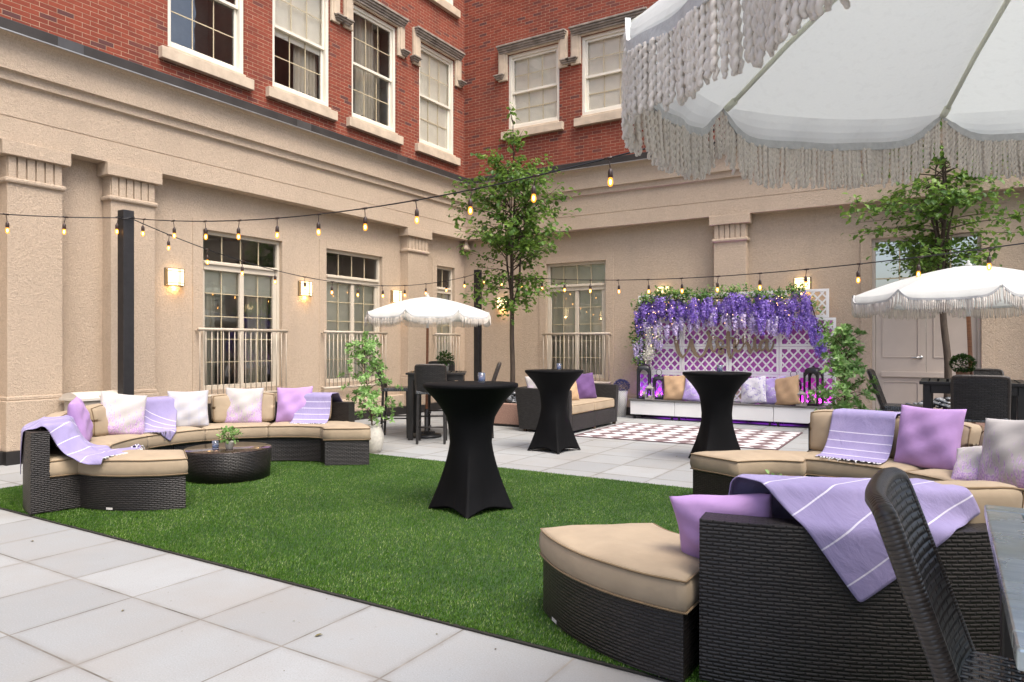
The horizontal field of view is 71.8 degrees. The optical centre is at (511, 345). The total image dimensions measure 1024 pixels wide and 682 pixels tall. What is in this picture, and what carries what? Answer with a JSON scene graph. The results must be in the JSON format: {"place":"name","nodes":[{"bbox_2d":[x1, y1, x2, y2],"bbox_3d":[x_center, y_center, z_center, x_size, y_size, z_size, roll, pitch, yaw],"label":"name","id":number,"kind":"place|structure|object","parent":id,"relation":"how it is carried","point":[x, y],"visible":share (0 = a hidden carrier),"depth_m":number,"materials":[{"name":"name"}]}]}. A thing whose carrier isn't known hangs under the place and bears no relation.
{"place":"outdoors","nodes":[
{"label":"outdoors","id":0,"kind":"place"},
{"bbox_2d":[0,409,807,681],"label":"courtyard paving","id":1,"kind":"structure","parent":0,"point":[68,595],"depth_m":3.65,"materials":[{"name":"grey stone"}]},
{"bbox_2d":[59,390,117,410],"bbox_3d":[-5.237,0.995,8.876,0.460,0.830,0.620,0,0,32],"label":"storage box","id":2,"kind":"object","parent":1,"relation":"on","point":[90,397],"visible":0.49,"depth_m":8.67,"materials":[{"name":"beige plastic"}]},
{"bbox_2d":[117,209,134,394],"bbox_3d":[-4.908,-0.150,8.990,0.224,3.120,0.224,0,0,32],"label":"timber post","id":3,"kind":"object","parent":1,"relation":"on","point":[126,306],"visible":0.7,"depth_m":8.94,"materials":[{"name":"black wood"}]},
{"bbox_2d":[0,213,120,234],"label":"string lights","id":4,"kind":"object","parent":3,"relation":"hanging from","point":[7,226],"visible":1,"depth_m":8.35,"materials":[{"name":"black plastic"}]},
{"bbox_2d":[134,219,474,297],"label":"string lights","id":5,"kind":"object","parent":3,"relation":"hanging from","point":[207,257],"visible":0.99,"depth_m":10.94,"materials":[{"name":"black plastic"}]},
{"bbox_2d":[129,129,714,239],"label":"string lights","id":6,"kind":"object","parent":3,"relation":"hanging from","point":[533,192],"visible":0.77,"depth_m":6.33,"materials":[{"name":"black plastic"}]},
{"bbox_2d":[0,453,710,681],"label":"turf base","id":7,"kind":"object","parent":1,"relation":"on","point":[472,572],"visible":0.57,"depth_m":5.33,"materials":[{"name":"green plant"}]},
{"bbox_2d":[78,449,187,510],"bbox_3d":[-3.251,1.161,6.209,0.994,0.455,0.597,0,0,2],"label":"wedge ottoman","id":8,"kind":"object","parent":7,"relation":"on","point":[135,480],"visible":0.95,"depth_m":5.96,"materials":[{"name":"brown wicker"}]},
{"bbox_2d":[23,392,354,514],"bbox_3d":[-3.568,0.986,7.748,1.687,0.798,3.736,0,0,32],"label":"curved sofa","id":9,"kind":"object","parent":7,"relation":"on","point":[51,478],"visible":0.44,"depth_m":7.59,"materials":[{"name":"beige fabric"}]},
{"bbox_2d":[67,397,92,440],"bbox_3d":[-4.160,0.737,6.807,0.192,0.449,0.440,-13,9,-24],"label":"throw pillow","id":10,"kind":"object","parent":9,"relation":"on","point":[78,411],"visible":0.59,"depth_m":6.68,"materials":[{"name":"purple fabric"}]},
{"bbox_2d":[20,415,144,474],"bbox_3d":[-3.931,0.889,6.277,1.212,0.465,0.722,0,0,4],"label":"throw blanket","id":11,"kind":"object","parent":9,"relation":"on","point":[70,440],"visible":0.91,"depth_m":6.04,"materials":[{"name":"purple fabric"}]},
{"bbox_2d":[100,391,146,434],"bbox_3d":[-4.152,0.736,7.546,0.460,0.468,0.196,11,-28,-41],"label":"throw pillow","id":12,"kind":"object","parent":9,"relation":"on","point":[125,414],"visible":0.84,"depth_m":7.50,"materials":[{"name":"white fabric"}]},
{"bbox_2d":[144,396,176,440],"bbox_3d":[-4.096,0.836,8.014,0.580,0.480,0.953,0,0,-21],"label":"throw blanket","id":13,"kind":"object","parent":9,"relation":"on","point":[160,414],"visible":0.57,"depth_m":7.91,"materials":[{"name":"purple fabric"}]},
{"bbox_2d":[167,390,208,426],"bbox_3d":[-3.762,0.743,8.226,0.440,0.439,0.182,0,-14,-28],"label":"throw pillow","id":14,"kind":"object","parent":9,"relation":"on","point":[191,408],"visible":0.85,"depth_m":8.18,"materials":[{"name":"fabric"}]},
{"bbox_2d":[225,387,263,422],"bbox_3d":[-3.277,0.738,8.638,0.450,0.449,0.181,1,-14,-10],"label":"throw pillow","id":15,"kind":"object","parent":9,"relation":"on","point":[245,406],"visible":0.94,"depth_m":8.58,"materials":[{"name":"white fabric"}]},
{"bbox_2d":[275,386,312,421],"bbox_3d":[-2.702,0.740,8.780,0.450,0.449,0.192,-2,-14,-1],"label":"throw pillow","id":16,"kind":"object","parent":9,"relation":"on","point":[291,402],"visible":0.74,"depth_m":8.71,"materials":[{"name":"purple fabric"}]},
{"bbox_2d":[289,392,342,423],"bbox_3d":[-2.426,0.770,8.767,0.459,0.349,0.660,0,0,8],"label":"throw blanket","id":17,"kind":"object","parent":9,"relation":"on","point":[315,408],"visible":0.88,"depth_m":8.67,"materials":[{"name":"purple fabric"}]},
{"bbox_2d":[184,442,271,483],"bbox_3d":[-3.008,1.240,7.500,0.880,0.310,0.880,0,0,32],"label":"coffee table","id":18,"kind":"object","parent":7,"relation":"on","point":[240,462],"visible":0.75,"depth_m":7.16,"materials":[{"name":"brown wicker"}]},
{"bbox_2d":[212,440,218,448],"bbox_3d":[-3.099,1.042,7.391,0.068,0.085,0.068,0,0,32],"label":"candle holder","id":19,"kind":"object","parent":18,"relation":"on","point":[215,444],"visible":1,"depth_m":7.37,"materials":[{"name":"blue glass"}]},
{"bbox_2d":[216,425,243,448],"bbox_3d":[-2.954,0.960,7.399,0.268,0.247,0.258,0,0,32],"label":"potted plant","id":20,"kind":"object","parent":18,"relation":"on","point":[229,443],"visible":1,"depth_m":7.37,"materials":[{"name":"green plant"}]},
{"bbox_2d":[0,488,677,681],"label":"turf edging","id":21,"kind":"object","parent":7,"relation":"on","point":[473,630],"visible":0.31,"depth_m":3.75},
{"bbox_2d":[319,421,370,464],"bbox_3d":[-2.029,1.160,8.463,0.586,0.455,0.834,0,0,-32],"label":"wedge ottoman","id":22,"kind":"object","parent":7,"relation":"on","point":[344,442],"visible":0.99,"depth_m":8.20,"materials":[{"name":"brown wicker"}]},
{"bbox_2d":[423,381,517,519],"bbox_3d":[-0.351,0.867,6.035,0.810,1.086,0.810,0,0,2],"label":"cocktail table","id":23,"kind":"object","parent":7,"relation":"on","point":[470,484],"visible":1,"depth_m":5.86,"materials":[{"name":"black fabric"}]},
{"bbox_2d":[478,372,484,382],"bbox_3d":[-0.263,0.281,6.121,0.066,0.085,0.066,0,0,32],"label":"candle holder","id":24,"kind":"object","parent":23,"relation":"on","point":[481,377],"visible":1,"depth_m":6.09,"materials":[{"name":"blue glass"}]},
{"bbox_2d":[539,523,698,681],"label":"wedge ottoman","id":25,"kind":"object","parent":7,"relation":"on","point":[627,593],"visible":0.74,"depth_m":3.13,"materials":[{"name":"beige fabric"}]},
{"bbox_2d":[690,450,808,494],"bbox_3d":[2.138,1.161,6.161,1.103,0.455,0.612,0,0,-1],"label":"wedge ottoman","id":26,"kind":"object","parent":7,"relation":"on","point":[715,472],"visible":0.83,"depth_m":6.01,"materials":[{"name":"beige fabric"}]},
{"bbox_2d":[699,409,1023,681],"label":"curved sofa","id":27,"kind":"object","parent":7,"relation":"on","point":[779,601],"visible":0.4,"depth_m":2.81,"materials":[{"name":"brown wicker"}]},
{"bbox_2d":[669,493,771,557],"bbox_3d":[0.941,0.806,3.128,0.440,0.323,0.196,-7,15,26],"label":"throw pillow","id":28,"kind":"object","parent":27,"relation":"on","point":[690,511],"visible":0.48,"depth_m":3.09,"materials":[{"name":"purple fabric"}]},
{"bbox_2d":[728,474,979,601],"bbox_3d":[1.313,0.973,3.113,0.631,0.804,1.097,0,0,-34],"label":"throw blanket","id":29,"kind":"object","parent":27,"relation":"on","point":[834,517],"visible":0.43,"depth_m":2.81,"materials":[{"name":"purple fabric"}]},
{"bbox_2d":[815,408,900,464],"bbox_3d":[2.992,0.762,6.016,0.744,0.392,0.537,0,0,-41],"label":"throw blanket","id":30,"kind":"object","parent":27,"relation":"on","point":[861,435],"visible":0.91,"depth_m":5.95,"materials":[{"name":"purple fabric"}]},
{"bbox_2d":[894,404,966,469],"bbox_3d":[3.251,0.720,5.513,0.191,0.488,0.500,16,-8,-30],"label":"throw pillow","id":31,"kind":"object","parent":27,"relation":"on","point":[928,438],"visible":0.94,"depth_m":5.44,"materials":[{"name":"purple fabric"}]},
{"bbox_2d":[951,446,981,480],"bbox_3d":[3.356,0.836,4.950,0.500,0.173,0.352,-15,30,50],"label":"throw pillow","id":32,"kind":"object","parent":27,"relation":"on","point":[966,466],"visible":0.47,"depth_m":5.01,"materials":[{"name":"white fabric"}]},
{"bbox_2d":[978,418,1023,487],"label":"throw pillow","id":33,"kind":"object","parent":27,"relation":"on","point":[1002,458],"visible":0.83,"depth_m":4.71,"materials":[{"name":"white fabric"}]},
{"bbox_2d":[337,330,403,452],"bbox_3d":[-1.884,0.608,9.334,0.878,1.604,0.839,0,0,32],"label":"potted shrub","id":34,"kind":"object","parent":1,"relation":"on","point":[376,441],"visible":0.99,"depth_m":9.24,"materials":[{"name":"green plant"}]},
{"bbox_2d":[374,365,407,437],"bbox_3d":[-1.848,0.837,10.897,0.561,1.148,0.456,0,0,-2],"label":"bar stool","id":35,"kind":"object","parent":1,"relation":"on","point":[390,388],"visible":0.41,"depth_m":10.70,"materials":[{"name":"wicker"}]},
{"bbox_2d":[365,293,490,438],"bbox_3d":[-1.294,0.305,10.862,1.914,2.210,1.915,0,0,32],"label":"fringed umbrella","id":36,"kind":"object","parent":1,"relation":"on","point":[427,310],"visible":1,"depth_m":10.35,"materials":[{"name":"white fabric"}]},
{"bbox_2d":[414,364,446,444],"bbox_3d":[-1.159,0.837,10.191,0.456,1.148,0.561,0,0,-2],"label":"bar stool","id":37,"kind":"object","parent":1,"relation":"on","point":[424,373],"visible":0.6,"depth_m":10.01,"materials":[{"name":"wicker"}]},
{"bbox_2d":[405,371,466,439],"bbox_3d":[-1.150,0.910,10.889,0.880,1.000,0.880,0,0,-2],"label":"bar table","id":38,"kind":"object","parent":1,"relation":"on","point":[451,375],"visible":0.58,"depth_m":10.47,"materials":[{"name":"black wood"}]},
{"bbox_2d":[436,350,453,371],"bbox_3d":[-1.016,0.239,10.901,0.319,0.339,0.316,0,0,15],"label":"potted plant","id":39,"kind":"object","parent":38,"relation":"on","point":[443,355],"visible":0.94,"depth_m":10.87,"materials":[{"name":"green plant"}]},
{"bbox_2d":[428,361,454,429],"bbox_3d":[-1.169,0.837,11.580,0.456,1.148,0.561,0,0,-2],"label":"bar stool","id":40,"kind":"object","parent":1,"relation":"on","point":[452,367],"visible":0.12,"depth_m":11.72,"materials":[{"name":"wicker"}]},
{"bbox_2d":[474,270,481,380],"bbox_3d":[-0.691,-0.055,14.296,0.192,2.930,0.192,0,0,32],"label":"timber post","id":41,"kind":"object","parent":1,"relation":"on","point":[477,349],"visible":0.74,"depth_m":14.24,"materials":[{"name":"black wood"}]},
{"bbox_2d":[483,243,1023,293],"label":"string lights","id":42,"kind":"object","parent":41,"relation":"hanging from","point":[989,266],"visible":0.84,"depth_m":8.29,"materials":[{"name":"black plastic"}]},
{"bbox_2d":[491,362,501,437],"bbox_3d":[-0.441,0.837,10.897,0.561,1.148,0.456,0,0,-2],"label":"bar stool","id":43,"kind":"object","parent":1,"relation":"on","point":[496,372],"visible":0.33,"depth_m":10.69,"materials":[{"name":"wicker"}]},
{"bbox_2d":[493,391,518,426],"bbox_3d":[0.110,1.095,12.919,1.110,0.630,1.400,0,0,32],"label":"stone planter","id":44,"kind":"object","parent":1,"relation":"on","point":[507,415],"visible":0.13,"depth_m":12.23,"materials":[{"name":"stone"}]},
{"bbox_2d":[443,102,581,398],"bbox_3d":[0.018,-1.705,12.840,2.448,5.474,2.272,0,0,-20],"label":"courtyard tree","id":45,"kind":"object","parent":44,"relation":"in","point":[513,228],"visible":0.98,"depth_m":12.80,"materials":[{"name":"green plant"}]},
{"bbox_2d":[0,0,1023,465],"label":"brick building","id":46,"kind":"structure","parent":1,"relation":"on","point":[190,114],"depth_m":12.37,"materials":[{"name":"beige paint"}]},
{"bbox_2d":[164,267,184,286],"bbox_3d":[-4.898,-0.990,10.300,0.100,0.260,0.290,0,0,32],"label":"wall lamp","id":47,"kind":"object","parent":46,"relation":"attached to","point":[174,276],"visible":1,"depth_m":10.24,"materials":[{"name":"white glass"}]},
{"bbox_2d":[159,0,253,90],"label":"window","id":48,"kind":"structure","parent":46,"relation":"in","point":[205,37],"depth_m":11.72,"materials":[{"name":"beige paint"}]},
{"bbox_2d":[192,218,289,397],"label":"window","id":49,"kind":"structure","parent":46,"relation":"in","point":[235,316],"depth_m":11.72,"materials":[{"name":"beige paint"}]},
{"bbox_2d":[298,281,312,296],"bbox_3d":[-3.605,-0.990,12.393,0.100,0.260,0.290,0,0,32],"label":"wall lamp","id":50,"kind":"object","parent":46,"relation":"attached to","point":[308,291],"visible":0.96,"depth_m":12.34,"materials":[{"name":"white metal"}]},
{"bbox_2d":[266,0,346,121],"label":"window","id":51,"kind":"structure","parent":46,"relation":"in","point":[299,27],"depth_m":12.75,"materials":[{"name":"beige paint"}]},
{"bbox_2d":[319,239,387,395],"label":"window","id":52,"kind":"structure","parent":46,"relation":"in","point":[342,314],"depth_m":13.49,"materials":[{"name":"beige paint"}]},
{"bbox_2d":[341,0,410,145],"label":"window","id":53,"kind":"structure","parent":46,"relation":"in","point":[373,39],"depth_m":14.23,"materials":[{"name":"beige paint"}]},
{"bbox_2d":[391,290,401,302],"bbox_3d":[-2.344,-0.990,14.435,0.100,0.260,0.290,0,0,32],"label":"wall lamp","id":54,"kind":"object","parent":46,"relation":"attached to","point":[396,295],"visible":0.83,"depth_m":14.37,"materials":[{"name":"white glass"}]},
{"bbox_2d":[410,26,466,165],"bbox_3d":[-1.656,-5.420,15.674,0.330,2.600,1.880,0,0,32],"label":"window","id":55,"kind":"structure","parent":46,"relation":"in","point":[435,69],"depth_m":15.78,"materials":[{"name":"beige paint"}]},
{"bbox_2d":[429,0,460,18],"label":"window","id":56,"kind":"structure","parent":46,"relation":"in","point":[447,5],"depth_m":15.94,"materials":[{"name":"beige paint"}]},
{"bbox_2d":[432,258,460,380],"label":"window","id":57,"kind":"structure","parent":46,"relation":"in","point":[441,336],"depth_m":16.09,"materials":[{"name":"beige paint"}]},
{"bbox_2d":[497,297,508,308],"bbox_3d":[-0.226,-0.950,15.924,0.290,0.260,0.100,0,0,32],"label":"wall lamp","id":58,"kind":"object","parent":46,"relation":"attached to","point":[501,303],"visible":0.38,"depth_m":15.90,"materials":[{"name":"white glass"}]},
{"bbox_2d":[493,28,569,140],"bbox_3d":[0.455,-5.670,15.580,1.910,2.100,0.330,0,0,32],"label":"window","id":59,"kind":"structure","parent":46,"relation":"in","point":[533,74],"depth_m":15.65,"materials":[{"name":"beige paint"}]},
{"bbox_2d":[539,252,612,383],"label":"window","id":60,"kind":"structure","parent":46,"relation":"in","point":[580,322],"depth_m":15.09,"materials":[{"name":"beige paint"}]},
{"bbox_2d":[565,7,647,127],"bbox_3d":[2.012,-5.670,14.619,1.910,2.100,0.330,0,0,32],"label":"window","id":61,"kind":"structure","parent":46,"relation":"in","point":[602,53],"depth_m":14.80,"materials":[{"name":"beige paint"}]},
{"bbox_2d":[656,286,670,298],"bbox_3d":[2.982,-1.030,13.943,0.290,0.260,0.100,0,0,32],"label":"wall lamp","id":62,"kind":"object","parent":46,"relation":"attached to","point":[659,287],"visible":0.3,"depth_m":13.90,"materials":[{"name":"white glass"}]},
{"bbox_2d":[794,277,810,289],"bbox_3d":[5.168,-1.080,12.593,0.290,0.260,0.100,0,0,32],"label":"wall lamp","id":63,"kind":"object","parent":46,"relation":"attached to","point":[797,280],"visible":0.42,"depth_m":12.55,"materials":[{"name":"white glass"}]},
{"bbox_2d":[860,211,993,409],"bbox_3d":[6.826,-0.350,11.699,1.900,3.520,0.160,0,0,32],"label":"door","id":64,"kind":"structure","parent":46,"relation":"in","point":[901,353],"depth_m":11.84,"materials":[{"name":"paint"}]},
{"bbox_2d":[525,369,582,453],"bbox_3d":[0.564,0.872,9.477,0.784,1.076,0.784,0,0,-5],"label":"cocktail table","id":65,"kind":"object","parent":1,"relation":"on","point":[554,432],"visible":1,"depth_m":9.31,"materials":[{"name":"black fabric"}]},
{"bbox_2d":[515,383,618,430],"bbox_3d":[0.984,1.050,12.145,1.009,0.720,1.958,0,0,32],"label":"wicker loveseat","id":66,"kind":"object","parent":1,"relation":"on","point":[600,409],"visible":0.66,"depth_m":11.56,"materials":[{"name":"black wicker"}]},
{"bbox_2d":[525,376,536,387],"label":"throw pillow","id":67,"kind":"object","parent":66,"relation":"on","point":[530,383],"visible":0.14,"depth_m":11.61,"materials":[{"name":"white fabric"}]},
{"bbox_2d":[570,381,579,399],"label":"throw pillow","id":68,"kind":"object","parent":66,"relation":"on","point":[575,394],"visible":0.2,"depth_m":11.99,"materials":[{"name":"fabric"}]},
{"bbox_2d":[576,372,596,398],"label":"throw pillow","id":69,"kind":"object","parent":66,"relation":"on","point":[586,386],"visible":0.66,"depth_m":12.36,"materials":[{"name":"fabric"}]},
{"bbox_2d":[613,379,629,416],"bbox_3d":[2.159,1.037,13.969,0.355,0.746,0.361,0,0,32],"label":"flower pot","id":70,"kind":"object","parent":1,"relation":"on","point":[622,401],"visible":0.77,"depth_m":13.88,"materials":[{"name":"white ceramic"}]},
{"bbox_2d":[575,422,802,449],"bbox_3d":[2.796,1.401,11.131,3.050,0.010,2.310,0,0,32],"label":"outdoor rug","id":71,"kind":"object","parent":1,"relation":"on","point":[760,439],"visible":0.71,"depth_m":11.06,"materials":[{"name":"white fabric"}]},
{"bbox_2d":[682,371,751,457],"bbox_3d":[2.488,0.870,8.595,0.810,1.080,0.810,0,0,40],"label":"cocktail table","id":72,"kind":"object","parent":1,"relation":"on","point":[716,391],"visible":0.85,"depth_m":8.41,"materials":[{"name":"black fabric"}]},
{"bbox_2d":[717,365,722,371],"bbox_3d":[2.549,0.285,8.675,0.070,0.085,0.070,0,0,32],"label":"candle holder","id":73,"kind":"object","parent":72,"relation":"on","point":[719,368],"visible":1,"depth_m":8.65,"materials":[{"name":"blue glass"}]},
{"bbox_2d":[629,398,832,426],"bbox_3d":[3.898,1.222,12.896,3.560,0.375,0.520,0,0,32],"label":"storage bench","id":74,"kind":"object","parent":1,"relation":"on","point":[773,413],"visible":0.62,"depth_m":12.53,"materials":[{"name":"white paint"}]},
{"bbox_2d":[637,363,650,398],"bbox_3d":[2.555,0.693,13.690,0.250,0.681,0.250,0,0,18],"label":"candle lantern","id":75,"kind":"object","parent":74,"relation":"on","point":[640,368],"visible":0.85,"depth_m":13.60,"materials":[{"name":"black metal"}]},
{"bbox_2d":[645,384,654,399],"bbox_3d":[2.619,0.884,13.451,0.168,0.301,0.168,0,0,26],"label":"candle lantern","id":76,"kind":"object","parent":74,"relation":"on","point":[651,396],"visible":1,"depth_m":13.41,"materials":[{"name":"grey metal"}]},
{"bbox_2d":[652,369,663,398],"bbox_3d":[2.825,0.748,13.594,0.210,0.571,0.210,0,0,22],"label":"candle lantern","id":77,"kind":"object","parent":74,"relation":"on","point":[658,377],"visible":0.88,"depth_m":13.52,"materials":[{"name":"black metal"}]},
{"bbox_2d":[663,375,684,399],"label":"throw pillow","id":78,"kind":"object","parent":74,"relation":"on","point":[674,386],"visible":0.88,"depth_m":13.25,"materials":[{"name":"fabric"}]},
{"bbox_2d":[682,377,699,401],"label":"throw pillow","id":79,"kind":"object","parent":74,"relation":"on","point":[690,393],"visible":0.35,"depth_m":13.03,"materials":[{"name":"purple fabric"}]},
{"bbox_2d":[638,289,835,404],"bbox_3d":[4.035,0.029,13.065,3.579,2.005,0.061,0,0,32],"label":"lattice trellis","id":80,"kind":"object","parent":74,"relation":"on","point":[793,353],"visible":0.5,"depth_m":12.92,"materials":[{"name":"white paint"}]},
{"bbox_2d":[674,331,774,358],"bbox_3d":[3.891,-0.007,13.069,1.842,0.525,0.020,0,0,32],"label":"sign","id":81,"kind":"object","parent":80,"relation":"attached to","point":[718,346],"visible":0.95,"depth_m":13.02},
{"bbox_2d":[625,281,831,367],"bbox_3d":[3.815,-0.311,12.967,3.784,1.704,0.419,0,0,32],"label":"wisteria garland","id":82,"kind":"object","parent":80,"relation":"attached to","point":[702,307],"visible":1,"depth_m":12.89,"materials":[{"name":"purple plant"}]},
{"bbox_2d":[741,376,766,403],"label":"throw pillow","id":83,"kind":"object","parent":74,"relation":"on","point":[753,390],"visible":0.93,"depth_m":12.44,"materials":[{"name":"white fabric"}]},
{"bbox_2d":[760,376,785,403],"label":"throw pillow","id":84,"kind":"object","parent":74,"relation":"on","point":[770,392],"visible":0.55,"depth_m":12.36,"materials":[{"name":"purple fabric"}]},
{"bbox_2d":[775,375,799,404],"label":"throw pillow","id":85,"kind":"object","parent":74,"relation":"on","point":[787,390],"visible":1,"depth_m":12.11,"materials":[{"name":"fabric"}]},
{"bbox_2d":[790,371,801,405],"bbox_3d":[4.865,0.738,12.216,0.210,0.591,0.210,0,0,38],"label":"candle lantern","id":86,"kind":"object","parent":74,"relation":"on","point":[800,383],"visible":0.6,"depth_m":12.23,"materials":[{"name":"black metal"}]},
{"bbox_2d":[796,389,806,405],"bbox_3d":[4.922,0.893,12.022,0.168,0.282,0.168,0,0,36],"label":"candle lantern","id":87,"kind":"object","parent":74,"relation":"on","point":[802,392],"visible":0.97,"depth_m":11.98,"materials":[{"name":"grey metal"}]},
{"bbox_2d":[803,366,823,405],"bbox_3d":[5.160,0.693,12.104,0.250,0.681,0.250,0,0,44],"label":"candle lantern","id":88,"kind":"object","parent":74,"relation":"on","point":[814,370],"visible":0.9,"depth_m":12.08,"materials":[{"name":"black metal"}]},
{"bbox_2d":[621,0,1023,189],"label":"fringed umbrella","id":89,"kind":"object","parent":1,"relation":"on","point":[850,80],"visible":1,"depth_m":1.96,"materials":[{"name":"white fabric"}]},
{"bbox_2d":[808,320,881,410],"bbox_3d":[3.554,0.569,7.543,0.759,1.683,0.791,0,0,32],"label":"potted shrub","id":90,"kind":"object","parent":1,"relation":"on","point":[847,368],"visible":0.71,"depth_m":7.47,"materials":[{"name":"green plant"}]},
{"bbox_2d":[866,369,922,411],"bbox_3d":[4.154,0.837,7.660,0.561,1.148,0.456,0,0,32],"label":"dining chair","id":91,"kind":"object","parent":1,"relation":"on","point":[884,405],"visible":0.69,"depth_m":7.59,"materials":[{"name":"wicker"}]},
{"bbox_2d":[851,260,1023,423],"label":"fringed umbrella","id":92,"kind":"object","parent":1,"relation":"on","point":[968,287],"visible":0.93,"depth_m":6.74,"materials":[{"name":"white fabric"}]},
{"bbox_2d":[865,467,1023,681],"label":"dining chair","id":93,"kind":"object","parent":1,"relation":"on","point":[951,654],"visible":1,"depth_m":1.40,"materials":[{"name":"black wicker"}]},
{"bbox_2d":[919,378,1023,419],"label":"bar table","id":94,"kind":"object","parent":1,"relation":"on","point":[931,386],"visible":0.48,"depth_m":6.99,"materials":[{"name":"black wood"}]},
{"bbox_2d":[949,353,976,374],"bbox_3d":[4.549,0.219,7.134,0.251,0.280,0.256,0,0,32],"label":"potted plant","id":95,"kind":"object","parent":94,"relation":"on","point":[960,369],"visible":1,"depth_m":7.09,"materials":[{"name":"green plant"}]},
{"bbox_2d":[950,375,1010,422],"bbox_3d":[4.297,0.837,6.501,0.456,1.148,0.561,0,0,32],"label":"dining chair","id":96,"kind":"object","parent":1,"relation":"on","point":[980,398],"visible":0.58,"depth_m":6.31,"materials":[{"name":"wicker"}]},
{"bbox_2d":[966,368,1003,374],"bbox_3d":[5.169,0.837,7.798,0.456,1.148,0.561,0,0,32],"label":"bar stool","id":97,"kind":"object","parent":1,"relation":"on","point":[983,371],"visible":0.11,"depth_m":7.96,"materials":[{"name":"wicker"}]},
{"bbox_2d":[984,505,1023,670],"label":"bar table","id":98,"kind":"object","parent":1,"relation":"on","point":[1005,526],"visible":1,"depth_m":1.33,"materials":[{"name":"grey glass"}]},
{"bbox_2d":[892,397,984,430],"bbox_3d":[6.446,1.084,10.417,1.620,0.652,1.500,0,0,32],"label":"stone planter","id":99,"kind":"object","parent":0,"point":[938,402],"visible":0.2,"depth_m":10.34,"materials":[{"name":"white stone"}]},
{"bbox_2d":[839,118,1023,408],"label":"courtyard tree","id":100,"kind":"object","parent":99,"relation":"on","point":[932,209],"visible":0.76,"depth_m":10.40,"materials":[{"name":"green plant"}]}
]}

